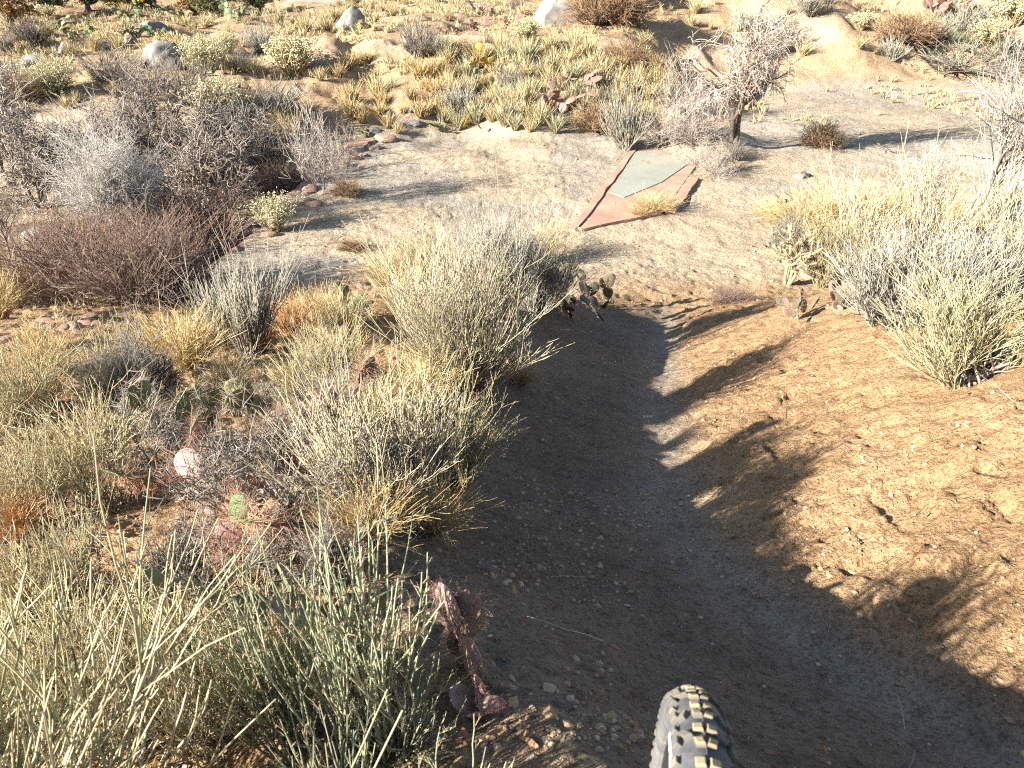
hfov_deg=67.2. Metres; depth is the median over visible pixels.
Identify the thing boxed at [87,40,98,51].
tussock
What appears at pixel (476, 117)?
tussock
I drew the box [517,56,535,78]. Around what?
tussock
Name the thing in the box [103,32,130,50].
tussock
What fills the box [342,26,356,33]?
prickly pear
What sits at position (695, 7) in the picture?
tussock
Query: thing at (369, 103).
boulder
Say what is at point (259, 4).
leafy tree
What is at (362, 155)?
red stone
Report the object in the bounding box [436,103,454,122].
tussock
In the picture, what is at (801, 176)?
boulder
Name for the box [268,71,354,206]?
shrub
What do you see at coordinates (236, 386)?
prickly pear
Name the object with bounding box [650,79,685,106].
tussock
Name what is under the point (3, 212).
sapling
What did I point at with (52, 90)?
prickly pear
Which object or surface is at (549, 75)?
tussock
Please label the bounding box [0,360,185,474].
grass clump
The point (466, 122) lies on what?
prickly pear
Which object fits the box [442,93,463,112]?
tussock
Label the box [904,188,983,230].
grass clump
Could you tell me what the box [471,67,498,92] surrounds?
prickly pear
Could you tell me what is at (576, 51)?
tussock
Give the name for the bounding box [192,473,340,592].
prickly pear
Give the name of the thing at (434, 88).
tussock
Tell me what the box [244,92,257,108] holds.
tussock
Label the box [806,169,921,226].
grass clump
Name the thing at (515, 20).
prickly pear
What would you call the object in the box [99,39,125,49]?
boulder
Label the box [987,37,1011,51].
tussock
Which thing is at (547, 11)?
boulder
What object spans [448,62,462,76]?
tussock
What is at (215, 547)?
prickly pear
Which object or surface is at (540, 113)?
tussock
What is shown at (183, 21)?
tussock
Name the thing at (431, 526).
grass clump
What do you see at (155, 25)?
boulder
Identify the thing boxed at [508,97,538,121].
tussock
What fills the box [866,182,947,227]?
grass clump
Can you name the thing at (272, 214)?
rabbitbrush
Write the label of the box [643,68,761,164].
twiggy shrub
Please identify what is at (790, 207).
grass clump
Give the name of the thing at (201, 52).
rabbitbrush
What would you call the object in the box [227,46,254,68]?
dark shrub
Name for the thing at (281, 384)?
grass clump
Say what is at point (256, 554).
woody shrub
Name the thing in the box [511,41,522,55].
tussock
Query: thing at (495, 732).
twig crumbs
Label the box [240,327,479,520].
broom shrub
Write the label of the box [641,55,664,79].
tussock
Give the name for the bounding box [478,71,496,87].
tussock
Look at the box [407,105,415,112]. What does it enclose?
boulder
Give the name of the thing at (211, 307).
broom shrub
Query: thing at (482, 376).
prickly pear
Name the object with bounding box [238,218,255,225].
red stone
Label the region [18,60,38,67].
boulder
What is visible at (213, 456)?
woody shrub
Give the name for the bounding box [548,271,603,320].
prickly pear
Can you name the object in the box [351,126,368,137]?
prickly pear
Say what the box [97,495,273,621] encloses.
woody shrub
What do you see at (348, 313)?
grass clump
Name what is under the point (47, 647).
broom shrub
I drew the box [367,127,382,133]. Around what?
boulder
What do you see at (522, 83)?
tussock
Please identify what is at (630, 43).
hill litter
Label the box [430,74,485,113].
grey shrub
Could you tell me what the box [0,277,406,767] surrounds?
straw litter
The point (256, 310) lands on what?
broom shrub
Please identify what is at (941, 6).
prickly pear
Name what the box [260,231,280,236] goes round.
red stone
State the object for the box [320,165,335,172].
red stone
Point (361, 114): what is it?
tussock
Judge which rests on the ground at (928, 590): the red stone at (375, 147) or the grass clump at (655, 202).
the red stone at (375, 147)
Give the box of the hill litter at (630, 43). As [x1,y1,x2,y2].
[8,0,1021,137]
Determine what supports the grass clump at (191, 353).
on the ground at (928, 590)
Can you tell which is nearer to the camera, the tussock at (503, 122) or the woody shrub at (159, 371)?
the woody shrub at (159, 371)
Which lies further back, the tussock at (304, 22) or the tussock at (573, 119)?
the tussock at (304, 22)
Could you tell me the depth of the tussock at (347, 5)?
27.43 m
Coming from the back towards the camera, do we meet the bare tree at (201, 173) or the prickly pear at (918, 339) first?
the bare tree at (201, 173)
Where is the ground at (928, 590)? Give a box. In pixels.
[0,0,1023,767]
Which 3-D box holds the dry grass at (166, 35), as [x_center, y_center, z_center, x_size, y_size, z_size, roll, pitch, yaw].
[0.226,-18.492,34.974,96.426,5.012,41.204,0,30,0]
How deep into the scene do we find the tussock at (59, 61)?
19.22 m
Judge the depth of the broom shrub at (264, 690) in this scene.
1.32 m
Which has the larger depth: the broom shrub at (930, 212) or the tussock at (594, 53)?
the tussock at (594, 53)
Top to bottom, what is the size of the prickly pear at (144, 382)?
0.512 m
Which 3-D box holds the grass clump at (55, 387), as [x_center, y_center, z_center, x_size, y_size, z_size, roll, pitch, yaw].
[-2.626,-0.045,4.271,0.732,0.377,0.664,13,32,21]
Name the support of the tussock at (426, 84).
on the ground at (928, 590)
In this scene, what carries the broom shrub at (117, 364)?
on the ground at (928, 590)
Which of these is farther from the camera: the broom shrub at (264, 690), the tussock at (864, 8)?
the tussock at (864, 8)
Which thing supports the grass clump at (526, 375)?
on the ground at (928, 590)
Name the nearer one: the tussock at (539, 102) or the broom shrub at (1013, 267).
the broom shrub at (1013, 267)
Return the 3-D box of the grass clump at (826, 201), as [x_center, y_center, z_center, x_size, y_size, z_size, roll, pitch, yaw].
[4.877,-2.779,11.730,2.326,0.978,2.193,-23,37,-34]
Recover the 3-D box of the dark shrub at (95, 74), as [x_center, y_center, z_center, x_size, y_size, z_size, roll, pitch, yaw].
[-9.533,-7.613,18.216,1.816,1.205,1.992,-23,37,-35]
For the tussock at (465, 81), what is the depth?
19.32 m
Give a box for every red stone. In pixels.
[0,334,18,342]
[31,322,47,326]
[35,317,54,322]
[42,322,58,328]
[56,324,69,330]
[58,318,75,321]
[67,321,83,329]
[78,319,91,324]
[80,312,98,318]
[91,320,102,325]
[231,246,240,251]
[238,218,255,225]
[249,227,259,231]
[253,221,265,226]
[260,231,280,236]
[284,201,304,207]
[302,184,317,193]
[302,197,312,202]
[305,200,322,206]
[309,175,326,181]
[317,190,331,194]
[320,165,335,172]
[333,161,351,167]
[335,154,361,159]
[348,147,362,152]
[357,153,367,157]
[368,145,381,150]
[375,134,396,142]
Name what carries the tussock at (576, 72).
on the ground at (928, 590)
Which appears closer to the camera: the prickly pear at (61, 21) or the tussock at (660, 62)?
the tussock at (660, 62)
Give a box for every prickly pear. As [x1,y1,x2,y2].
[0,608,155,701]
[37,81,73,99]
[48,14,71,31]
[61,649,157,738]
[62,21,97,39]
[78,409,214,507]
[110,0,141,18]
[111,366,228,457]
[118,18,145,37]
[142,22,165,37]
[143,564,235,632]
[153,3,185,20]
[155,376,362,522]
[166,493,254,583]
[180,364,304,451]
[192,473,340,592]
[218,0,249,19]
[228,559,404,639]
[255,342,393,479]
[275,15,296,27]
[323,281,349,320]
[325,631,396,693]
[339,284,373,325]
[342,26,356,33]
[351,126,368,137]
[360,18,378,27]
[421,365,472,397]
[424,578,494,685]
[427,122,445,130]
[436,25,457,34]
[449,670,509,721]
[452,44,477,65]
[453,114,470,128]
[464,0,496,14]
[464,370,485,395]
[469,16,496,30]
[469,43,494,67]
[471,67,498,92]
[477,97,524,128]
[503,14,527,25]
[543,73,601,113]
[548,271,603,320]
[552,69,598,87]
[566,269,615,307]
[773,287,859,321]
[828,279,848,312]
[888,0,954,14]
[914,333,935,350]
[926,0,978,12]
[970,2,998,13]
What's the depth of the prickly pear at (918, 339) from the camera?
3.82 m
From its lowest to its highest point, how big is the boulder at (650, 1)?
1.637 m
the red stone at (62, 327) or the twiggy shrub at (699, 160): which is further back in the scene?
the twiggy shrub at (699, 160)
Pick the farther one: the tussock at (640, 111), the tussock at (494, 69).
the tussock at (494, 69)
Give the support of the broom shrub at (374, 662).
on the ground at (928, 590)
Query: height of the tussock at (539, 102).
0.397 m
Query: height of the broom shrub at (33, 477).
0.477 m
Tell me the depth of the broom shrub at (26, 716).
1.11 m
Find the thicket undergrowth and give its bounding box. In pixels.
[0,72,348,308]
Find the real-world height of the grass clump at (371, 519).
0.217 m
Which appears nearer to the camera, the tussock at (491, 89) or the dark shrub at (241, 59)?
the tussock at (491, 89)
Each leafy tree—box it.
[0,0,42,23]
[26,0,77,8]
[66,0,107,11]
[102,0,158,9]
[172,0,199,14]
[184,0,234,15]
[239,0,291,13]
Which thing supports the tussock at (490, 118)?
on the ground at (928, 590)
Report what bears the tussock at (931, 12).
on the ground at (928, 590)
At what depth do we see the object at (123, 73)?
15.59 m
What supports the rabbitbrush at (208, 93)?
on the ground at (928, 590)
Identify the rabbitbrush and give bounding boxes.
[12,55,84,95]
[28,1,56,19]
[162,32,230,76]
[168,70,254,120]
[205,29,238,53]
[238,186,304,231]
[260,29,323,78]
[506,15,541,43]
[846,9,879,30]
[958,14,1017,47]
[986,0,1023,26]
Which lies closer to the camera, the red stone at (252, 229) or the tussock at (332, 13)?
the red stone at (252, 229)
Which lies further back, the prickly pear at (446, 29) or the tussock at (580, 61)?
the prickly pear at (446, 29)
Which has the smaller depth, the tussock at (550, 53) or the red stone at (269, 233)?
the red stone at (269, 233)
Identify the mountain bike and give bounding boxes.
[649,685,737,767]
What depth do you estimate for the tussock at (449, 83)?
18.99 m
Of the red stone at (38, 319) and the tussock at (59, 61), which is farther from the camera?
the tussock at (59, 61)
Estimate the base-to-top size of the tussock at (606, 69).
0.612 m
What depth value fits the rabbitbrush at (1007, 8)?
26.02 m
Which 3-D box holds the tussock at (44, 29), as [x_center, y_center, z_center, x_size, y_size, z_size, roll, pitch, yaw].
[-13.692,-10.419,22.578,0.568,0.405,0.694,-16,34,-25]
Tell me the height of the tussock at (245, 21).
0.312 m
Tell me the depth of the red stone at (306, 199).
13.28 m
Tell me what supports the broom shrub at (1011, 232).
on the ground at (928, 590)
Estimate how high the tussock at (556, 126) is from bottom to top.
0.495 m
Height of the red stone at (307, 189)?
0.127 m
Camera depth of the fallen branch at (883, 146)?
16.52 m
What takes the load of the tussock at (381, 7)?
on the ground at (928, 590)
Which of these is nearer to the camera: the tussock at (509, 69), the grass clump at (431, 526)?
the grass clump at (431, 526)
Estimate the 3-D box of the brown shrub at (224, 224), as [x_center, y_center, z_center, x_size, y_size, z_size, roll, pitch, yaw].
[-5.351,-2.482,11.658,3.772,1.954,4.072,-26,39,-37]
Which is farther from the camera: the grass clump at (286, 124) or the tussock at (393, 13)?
the tussock at (393, 13)
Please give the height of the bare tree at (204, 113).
1.552 m
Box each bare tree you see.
[0,32,47,185]
[0,74,126,223]
[0,83,155,204]
[53,40,250,185]
[78,99,246,193]
[145,91,276,159]
[146,70,263,219]
[236,90,309,179]
[667,0,825,144]
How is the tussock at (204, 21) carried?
on the ground at (928, 590)
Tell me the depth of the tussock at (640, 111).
18.31 m
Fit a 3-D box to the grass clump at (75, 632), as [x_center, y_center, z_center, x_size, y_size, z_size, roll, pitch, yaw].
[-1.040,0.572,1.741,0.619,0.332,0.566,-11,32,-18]
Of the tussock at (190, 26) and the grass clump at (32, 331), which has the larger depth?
the tussock at (190, 26)
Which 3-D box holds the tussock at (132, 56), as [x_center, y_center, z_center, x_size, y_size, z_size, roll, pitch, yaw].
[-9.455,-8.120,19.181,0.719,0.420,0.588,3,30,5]
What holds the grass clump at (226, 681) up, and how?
on the ground at (928, 590)
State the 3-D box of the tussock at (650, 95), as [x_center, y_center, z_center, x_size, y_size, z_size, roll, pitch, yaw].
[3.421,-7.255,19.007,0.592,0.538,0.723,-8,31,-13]
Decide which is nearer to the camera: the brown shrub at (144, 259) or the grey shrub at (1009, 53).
the brown shrub at (144, 259)
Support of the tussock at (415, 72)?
on the ground at (928, 590)
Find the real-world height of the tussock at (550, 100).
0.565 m
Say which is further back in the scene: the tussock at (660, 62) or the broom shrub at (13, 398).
the tussock at (660, 62)
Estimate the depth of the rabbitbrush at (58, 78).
17.38 m
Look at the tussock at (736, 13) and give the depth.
26.83 m
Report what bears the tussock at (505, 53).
on the ground at (928, 590)
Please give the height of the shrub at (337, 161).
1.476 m
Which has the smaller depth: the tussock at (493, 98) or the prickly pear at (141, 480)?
the prickly pear at (141, 480)
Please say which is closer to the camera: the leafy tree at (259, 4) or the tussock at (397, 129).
the tussock at (397, 129)
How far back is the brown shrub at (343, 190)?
13.43 m
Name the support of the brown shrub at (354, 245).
on the ground at (928, 590)
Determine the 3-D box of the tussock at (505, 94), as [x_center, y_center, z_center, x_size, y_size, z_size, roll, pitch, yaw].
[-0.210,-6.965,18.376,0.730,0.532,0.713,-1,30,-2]
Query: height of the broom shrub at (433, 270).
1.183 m
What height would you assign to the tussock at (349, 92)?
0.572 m
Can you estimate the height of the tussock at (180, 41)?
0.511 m
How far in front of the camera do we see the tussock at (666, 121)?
17.43 m
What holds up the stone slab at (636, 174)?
on the ground at (928, 590)
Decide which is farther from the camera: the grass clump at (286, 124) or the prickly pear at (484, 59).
the prickly pear at (484, 59)
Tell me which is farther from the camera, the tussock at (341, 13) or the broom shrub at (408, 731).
the tussock at (341, 13)
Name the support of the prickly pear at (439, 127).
on the ground at (928, 590)
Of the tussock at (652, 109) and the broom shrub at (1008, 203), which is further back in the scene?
the tussock at (652, 109)
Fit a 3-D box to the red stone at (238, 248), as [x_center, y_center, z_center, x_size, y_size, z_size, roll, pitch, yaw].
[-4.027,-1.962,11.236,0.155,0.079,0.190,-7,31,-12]
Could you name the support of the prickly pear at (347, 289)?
on the ground at (928, 590)
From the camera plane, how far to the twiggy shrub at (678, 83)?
18.79 m
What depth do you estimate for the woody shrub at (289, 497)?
2.28 m
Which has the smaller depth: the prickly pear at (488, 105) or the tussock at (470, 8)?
the prickly pear at (488, 105)
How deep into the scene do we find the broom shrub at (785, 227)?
10.48 m
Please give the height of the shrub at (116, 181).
2.719 m
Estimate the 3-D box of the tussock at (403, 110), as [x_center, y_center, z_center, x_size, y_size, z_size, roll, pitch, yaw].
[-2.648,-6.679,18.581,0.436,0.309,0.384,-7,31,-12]
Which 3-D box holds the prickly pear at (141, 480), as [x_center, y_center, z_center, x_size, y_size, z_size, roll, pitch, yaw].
[-1.248,0.328,2.823,0.373,0.414,0.522,6,31,11]
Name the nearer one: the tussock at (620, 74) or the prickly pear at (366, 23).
the tussock at (620, 74)
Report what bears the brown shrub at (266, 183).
on the ground at (928, 590)
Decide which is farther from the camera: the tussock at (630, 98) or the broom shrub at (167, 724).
the tussock at (630, 98)
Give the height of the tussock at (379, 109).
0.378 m
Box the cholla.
[760,219,828,285]
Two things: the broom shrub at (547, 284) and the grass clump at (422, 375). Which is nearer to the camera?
the grass clump at (422, 375)
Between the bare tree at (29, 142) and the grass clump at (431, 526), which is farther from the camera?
the bare tree at (29, 142)
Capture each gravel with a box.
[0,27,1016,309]
[0,278,1023,767]
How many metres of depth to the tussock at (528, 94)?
18.21 m
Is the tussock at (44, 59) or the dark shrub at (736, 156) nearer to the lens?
the dark shrub at (736, 156)
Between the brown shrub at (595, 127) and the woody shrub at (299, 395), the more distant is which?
the brown shrub at (595, 127)
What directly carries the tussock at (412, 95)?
on the ground at (928, 590)
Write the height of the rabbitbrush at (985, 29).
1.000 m
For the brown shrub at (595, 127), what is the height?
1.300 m
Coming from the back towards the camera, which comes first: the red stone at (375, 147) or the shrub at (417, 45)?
the shrub at (417, 45)
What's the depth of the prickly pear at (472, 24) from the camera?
24.55 m
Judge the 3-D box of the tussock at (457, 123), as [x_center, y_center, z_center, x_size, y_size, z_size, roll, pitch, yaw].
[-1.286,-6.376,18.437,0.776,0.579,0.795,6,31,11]
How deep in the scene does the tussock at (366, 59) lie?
20.69 m
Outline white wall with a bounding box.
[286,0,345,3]
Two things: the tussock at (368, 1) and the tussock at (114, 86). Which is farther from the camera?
the tussock at (368, 1)
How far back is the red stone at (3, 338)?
6.61 m
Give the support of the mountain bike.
on the ground at (928, 590)
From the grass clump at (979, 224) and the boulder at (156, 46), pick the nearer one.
the grass clump at (979, 224)
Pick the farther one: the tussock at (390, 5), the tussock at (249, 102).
the tussock at (390, 5)
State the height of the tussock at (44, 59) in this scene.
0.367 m
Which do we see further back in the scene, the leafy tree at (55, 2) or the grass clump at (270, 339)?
the leafy tree at (55, 2)
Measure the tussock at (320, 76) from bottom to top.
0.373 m
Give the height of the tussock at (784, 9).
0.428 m
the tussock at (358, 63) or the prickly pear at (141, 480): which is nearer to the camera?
the prickly pear at (141, 480)
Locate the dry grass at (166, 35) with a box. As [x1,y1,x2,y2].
[0,0,1023,125]
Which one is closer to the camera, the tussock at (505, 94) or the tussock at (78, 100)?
the tussock at (78, 100)
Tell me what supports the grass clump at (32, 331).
on the ground at (928, 590)
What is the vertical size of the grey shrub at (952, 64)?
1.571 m
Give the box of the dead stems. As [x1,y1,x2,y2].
[0,310,1023,767]
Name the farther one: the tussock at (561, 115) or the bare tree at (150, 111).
the tussock at (561, 115)
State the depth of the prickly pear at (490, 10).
27.93 m
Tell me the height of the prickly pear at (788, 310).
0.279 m
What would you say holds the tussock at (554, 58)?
on the ground at (928, 590)
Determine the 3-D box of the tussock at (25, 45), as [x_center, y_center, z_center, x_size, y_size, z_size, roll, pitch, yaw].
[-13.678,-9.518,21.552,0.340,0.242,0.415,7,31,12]
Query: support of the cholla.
on the ground at (928, 590)
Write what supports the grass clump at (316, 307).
on the ground at (928, 590)
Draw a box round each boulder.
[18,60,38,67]
[20,53,52,60]
[21,223,56,242]
[57,42,68,54]
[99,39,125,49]
[124,35,137,43]
[138,20,171,32]
[142,40,186,70]
[336,5,365,29]
[367,101,376,104]
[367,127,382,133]
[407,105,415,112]
[407,120,422,126]
[533,0,590,27]
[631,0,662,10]
[770,195,780,202]
[792,171,811,178]
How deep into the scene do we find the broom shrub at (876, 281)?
4.35 m
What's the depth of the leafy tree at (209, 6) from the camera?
26.88 m
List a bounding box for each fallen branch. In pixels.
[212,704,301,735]
[872,138,908,152]
[952,348,1023,386]
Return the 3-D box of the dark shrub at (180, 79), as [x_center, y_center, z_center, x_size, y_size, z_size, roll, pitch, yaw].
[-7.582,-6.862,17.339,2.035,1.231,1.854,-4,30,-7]
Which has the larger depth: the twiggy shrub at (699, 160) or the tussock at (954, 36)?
the tussock at (954, 36)
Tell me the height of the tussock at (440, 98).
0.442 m
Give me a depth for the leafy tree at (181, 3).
27.48 m
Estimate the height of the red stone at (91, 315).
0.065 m
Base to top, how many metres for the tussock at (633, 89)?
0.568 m
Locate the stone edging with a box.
[277,138,376,203]
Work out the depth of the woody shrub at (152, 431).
3.19 m
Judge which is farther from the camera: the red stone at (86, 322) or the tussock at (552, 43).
the tussock at (552, 43)
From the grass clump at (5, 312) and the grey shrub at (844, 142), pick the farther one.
the grey shrub at (844, 142)
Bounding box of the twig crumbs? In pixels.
[3,310,1012,767]
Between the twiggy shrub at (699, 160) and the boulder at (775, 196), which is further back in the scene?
the twiggy shrub at (699, 160)
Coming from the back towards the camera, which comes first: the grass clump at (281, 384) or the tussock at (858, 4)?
the tussock at (858, 4)
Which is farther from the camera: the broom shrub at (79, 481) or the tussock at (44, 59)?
the tussock at (44, 59)
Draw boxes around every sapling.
[0,161,56,258]
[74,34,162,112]
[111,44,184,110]
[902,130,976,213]
[932,16,1023,217]
[975,23,1023,206]
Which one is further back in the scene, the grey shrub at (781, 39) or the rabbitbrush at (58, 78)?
the grey shrub at (781, 39)
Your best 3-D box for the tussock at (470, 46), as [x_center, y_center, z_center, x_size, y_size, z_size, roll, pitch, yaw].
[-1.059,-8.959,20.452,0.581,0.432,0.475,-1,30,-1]
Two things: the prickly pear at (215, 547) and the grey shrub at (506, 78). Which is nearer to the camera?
the prickly pear at (215, 547)
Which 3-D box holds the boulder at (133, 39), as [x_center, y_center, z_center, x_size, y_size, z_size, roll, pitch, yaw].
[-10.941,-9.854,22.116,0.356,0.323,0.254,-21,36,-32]
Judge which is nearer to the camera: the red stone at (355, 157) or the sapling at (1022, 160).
the sapling at (1022, 160)
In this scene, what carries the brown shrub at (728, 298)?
on the ground at (928, 590)
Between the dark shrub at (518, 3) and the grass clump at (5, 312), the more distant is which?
the dark shrub at (518, 3)
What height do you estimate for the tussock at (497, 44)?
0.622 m
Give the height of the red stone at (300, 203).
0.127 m
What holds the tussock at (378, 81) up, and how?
on the ground at (928, 590)
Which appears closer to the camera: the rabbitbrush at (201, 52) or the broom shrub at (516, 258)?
the broom shrub at (516, 258)
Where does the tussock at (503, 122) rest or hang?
on the ground at (928, 590)
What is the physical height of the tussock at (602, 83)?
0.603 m
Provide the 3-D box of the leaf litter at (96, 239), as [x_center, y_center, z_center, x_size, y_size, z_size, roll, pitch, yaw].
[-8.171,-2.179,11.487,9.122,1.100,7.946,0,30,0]
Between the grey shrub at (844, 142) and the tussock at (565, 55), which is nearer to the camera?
the grey shrub at (844, 142)
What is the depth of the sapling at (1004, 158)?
11.53 m
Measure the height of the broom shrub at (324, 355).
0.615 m
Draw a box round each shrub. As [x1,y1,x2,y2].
[0,6,58,46]
[0,29,16,51]
[0,56,34,80]
[0,66,61,103]
[0,184,202,309]
[0,320,110,427]
[0,379,180,516]
[0,389,89,530]
[0,433,402,767]
[0,454,133,620]
[0,530,112,731]
[0,543,232,767]
[9,85,191,236]
[17,213,87,256]
[18,188,258,312]
[31,149,289,286]
[53,309,179,407]
[60,36,151,89]
[64,537,322,767]
[67,562,117,645]
[71,292,186,397]
[71,345,217,483]
[91,212,227,281]
[95,512,222,604]
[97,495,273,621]
[119,52,215,106]
[141,238,247,344]
[142,401,294,527]
[142,520,359,767]
[172,513,317,637]
[188,378,368,521]
[194,92,260,147]
[203,213,309,359]
[218,320,392,480]
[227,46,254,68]
[227,684,390,767]
[232,443,445,767]
[235,15,279,52]
[236,68,311,123]
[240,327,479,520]
[241,139,327,203]
[262,478,394,594]
[263,408,412,539]
[265,299,377,394]
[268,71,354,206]
[287,349,378,433]
[313,115,365,183]
[325,176,370,200]
[331,236,370,254]
[337,642,477,767]
[342,200,572,393]
[345,713,516,767]
[355,204,509,349]
[362,331,528,493]
[373,205,471,292]
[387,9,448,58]
[422,157,554,313]
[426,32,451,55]
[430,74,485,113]
[474,199,601,314]
[492,60,533,90]
[507,0,527,11]
[556,0,636,27]
[566,89,625,136]
[584,0,677,31]
[596,35,667,75]
[596,70,657,151]
[628,37,726,120]
[631,79,716,146]
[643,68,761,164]
[678,135,724,170]
[695,278,765,305]
[697,144,743,181]
[699,140,733,170]
[721,138,748,160]
[726,5,760,30]
[746,0,797,57]
[757,199,816,262]
[764,12,811,53]
[774,188,902,288]
[783,200,1022,335]
[788,115,854,153]
[789,0,837,16]
[798,142,930,272]
[830,129,852,148]
[860,0,951,49]
[867,216,1023,389]
[874,32,911,60]
[875,189,1023,321]
[877,121,1016,267]
[902,30,1023,88]
[919,7,971,45]
[930,27,1023,82]
[943,0,1001,31]
[950,168,1023,308]
[961,114,1023,253]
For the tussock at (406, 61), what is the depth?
19.79 m
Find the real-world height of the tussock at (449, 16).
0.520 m
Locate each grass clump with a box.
[0,237,50,307]
[0,263,43,318]
[0,313,93,372]
[0,335,93,407]
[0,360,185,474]
[0,468,70,540]
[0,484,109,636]
[0,531,190,730]
[1,312,67,347]
[48,521,271,719]
[106,289,249,373]
[108,300,196,352]
[130,552,327,756]
[169,334,269,395]
[219,316,286,351]
[234,337,335,398]
[249,102,310,141]
[263,282,323,336]
[265,311,394,378]
[265,457,452,562]
[276,275,352,327]
[299,278,382,336]
[305,349,428,421]
[333,230,428,289]
[351,253,458,319]
[371,333,475,399]
[375,456,501,552]
[384,241,473,282]
[497,350,552,389]
[506,208,588,257]
[620,183,687,211]
[623,200,660,215]
[729,171,867,235]
[739,191,807,225]
[751,163,906,232]
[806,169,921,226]
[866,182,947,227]
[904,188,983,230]
[937,193,1000,231]
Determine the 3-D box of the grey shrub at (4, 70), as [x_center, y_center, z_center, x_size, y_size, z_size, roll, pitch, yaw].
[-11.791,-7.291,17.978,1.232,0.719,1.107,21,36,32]
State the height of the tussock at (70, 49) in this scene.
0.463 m
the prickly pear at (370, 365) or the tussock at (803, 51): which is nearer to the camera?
the prickly pear at (370, 365)
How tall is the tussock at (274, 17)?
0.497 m
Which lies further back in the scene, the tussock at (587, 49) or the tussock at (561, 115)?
the tussock at (587, 49)
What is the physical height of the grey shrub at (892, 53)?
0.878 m
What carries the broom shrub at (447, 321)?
on the ground at (928, 590)
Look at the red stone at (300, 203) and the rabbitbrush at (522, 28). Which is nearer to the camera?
the red stone at (300, 203)
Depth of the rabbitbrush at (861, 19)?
25.34 m
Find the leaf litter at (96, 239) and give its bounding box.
[0,193,259,305]
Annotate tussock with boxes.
[9,100,32,112]
[18,40,28,47]
[33,54,58,66]
[35,23,53,35]
[43,52,76,67]
[44,23,56,33]
[55,94,79,108]
[56,39,84,56]
[67,89,83,102]
[78,32,107,50]
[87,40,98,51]
[92,25,117,39]
[101,79,124,92]
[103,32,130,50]
[110,2,131,13]
[116,50,144,66]
[162,35,193,48]
[176,14,192,26]
[185,23,194,30]
[191,12,212,27]
[221,53,246,73]
[235,54,268,74]
[238,16,251,24]
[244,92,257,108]
[263,10,286,24]
[290,14,317,31]
[312,65,328,80]
[315,8,329,19]
[315,14,337,30]
[326,7,340,19]
[329,61,347,77]
[330,5,346,17]
[332,91,366,117]
[336,79,365,101]
[337,49,361,69]
[341,0,359,9]
[345,48,366,66]
[351,103,371,122]
[355,47,377,63]
[359,71,388,96]
[362,0,371,7]
[370,100,388,114]
[371,88,393,106]
[373,110,399,128]
[374,2,386,10]
[384,4,400,15]
[385,2,397,9]
[391,121,402,133]
[394,102,408,113]
[399,52,418,70]
[399,56,430,79]
[399,82,422,99]
[408,96,432,117]
[414,73,438,90]
[419,56,441,76]
[419,92,440,114]
[423,75,446,95]
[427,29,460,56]
[431,55,450,72]
[432,42,460,62]
[433,90,450,107]
[435,73,463,94]
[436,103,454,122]
[437,3,456,20]
[437,66,455,84]
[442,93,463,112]
[446,107,471,130]
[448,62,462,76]
[451,36,466,49]
[453,55,479,79]
[454,46,470,63]
[455,73,470,89]
[457,73,482,95]
[459,95,493,123]
[461,40,493,67]
[462,38,479,55]
[464,94,482,107]
[465,3,479,12]
[477,91,495,110]
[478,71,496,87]
[482,81,504,100]
[482,104,501,122]
[486,61,502,76]
[486,96,524,126]
[489,29,514,52]
[491,82,517,103]
[493,43,513,60]
[494,85,526,112]
[501,63,519,79]
[505,111,524,130]
[507,52,527,68]
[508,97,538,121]
[509,76,543,103]
[510,37,544,62]
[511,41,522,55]
[514,2,530,14]
[514,76,529,90]
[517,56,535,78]
[521,115,539,131]
[523,35,538,50]
[525,100,556,124]
[530,74,547,91]
[533,56,555,76]
[533,96,546,111]
[536,63,563,84]
[537,47,564,71]
[537,86,561,107]
[539,29,566,51]
[539,45,557,61]
[542,113,564,132]
[548,71,568,89]
[551,100,569,116]
[558,58,587,83]
[559,48,575,65]
[560,40,587,60]
[560,90,579,109]
[561,25,585,51]
[561,58,577,73]
[561,79,585,96]
[565,108,583,126]
[573,56,586,70]
[573,76,589,89]
[573,96,593,114]
[574,32,601,58]
[577,82,602,105]
[580,53,603,72]
[581,59,608,79]
[584,45,607,64]
[587,68,618,93]
[592,57,616,82]
[593,56,615,71]
[598,88,611,102]
[601,75,632,101]
[605,49,631,72]
[607,63,629,87]
[621,57,640,73]
[622,73,643,96]
[622,91,643,108]
[623,62,650,88]
[632,99,652,123]
[633,29,654,43]
[640,96,659,117]
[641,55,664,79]
[641,80,659,101]
[644,67,669,90]
[649,52,677,76]
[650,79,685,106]
[656,66,679,84]
[657,111,677,130]
[685,13,701,25]
[686,0,704,12]
[730,8,745,20]
[779,1,793,14]
[793,38,817,56]
[848,33,873,48]
[854,0,863,7]
[862,4,871,11]
[927,7,947,20]
[938,42,954,52]
[943,29,967,43]
[947,0,968,11]
[958,32,980,48]
[961,43,968,51]
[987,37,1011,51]
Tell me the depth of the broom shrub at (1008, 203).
10.18 m
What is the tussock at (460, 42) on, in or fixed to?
on the ground at (928, 590)
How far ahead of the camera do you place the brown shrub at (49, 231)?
12.47 m
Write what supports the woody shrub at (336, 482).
on the ground at (928, 590)

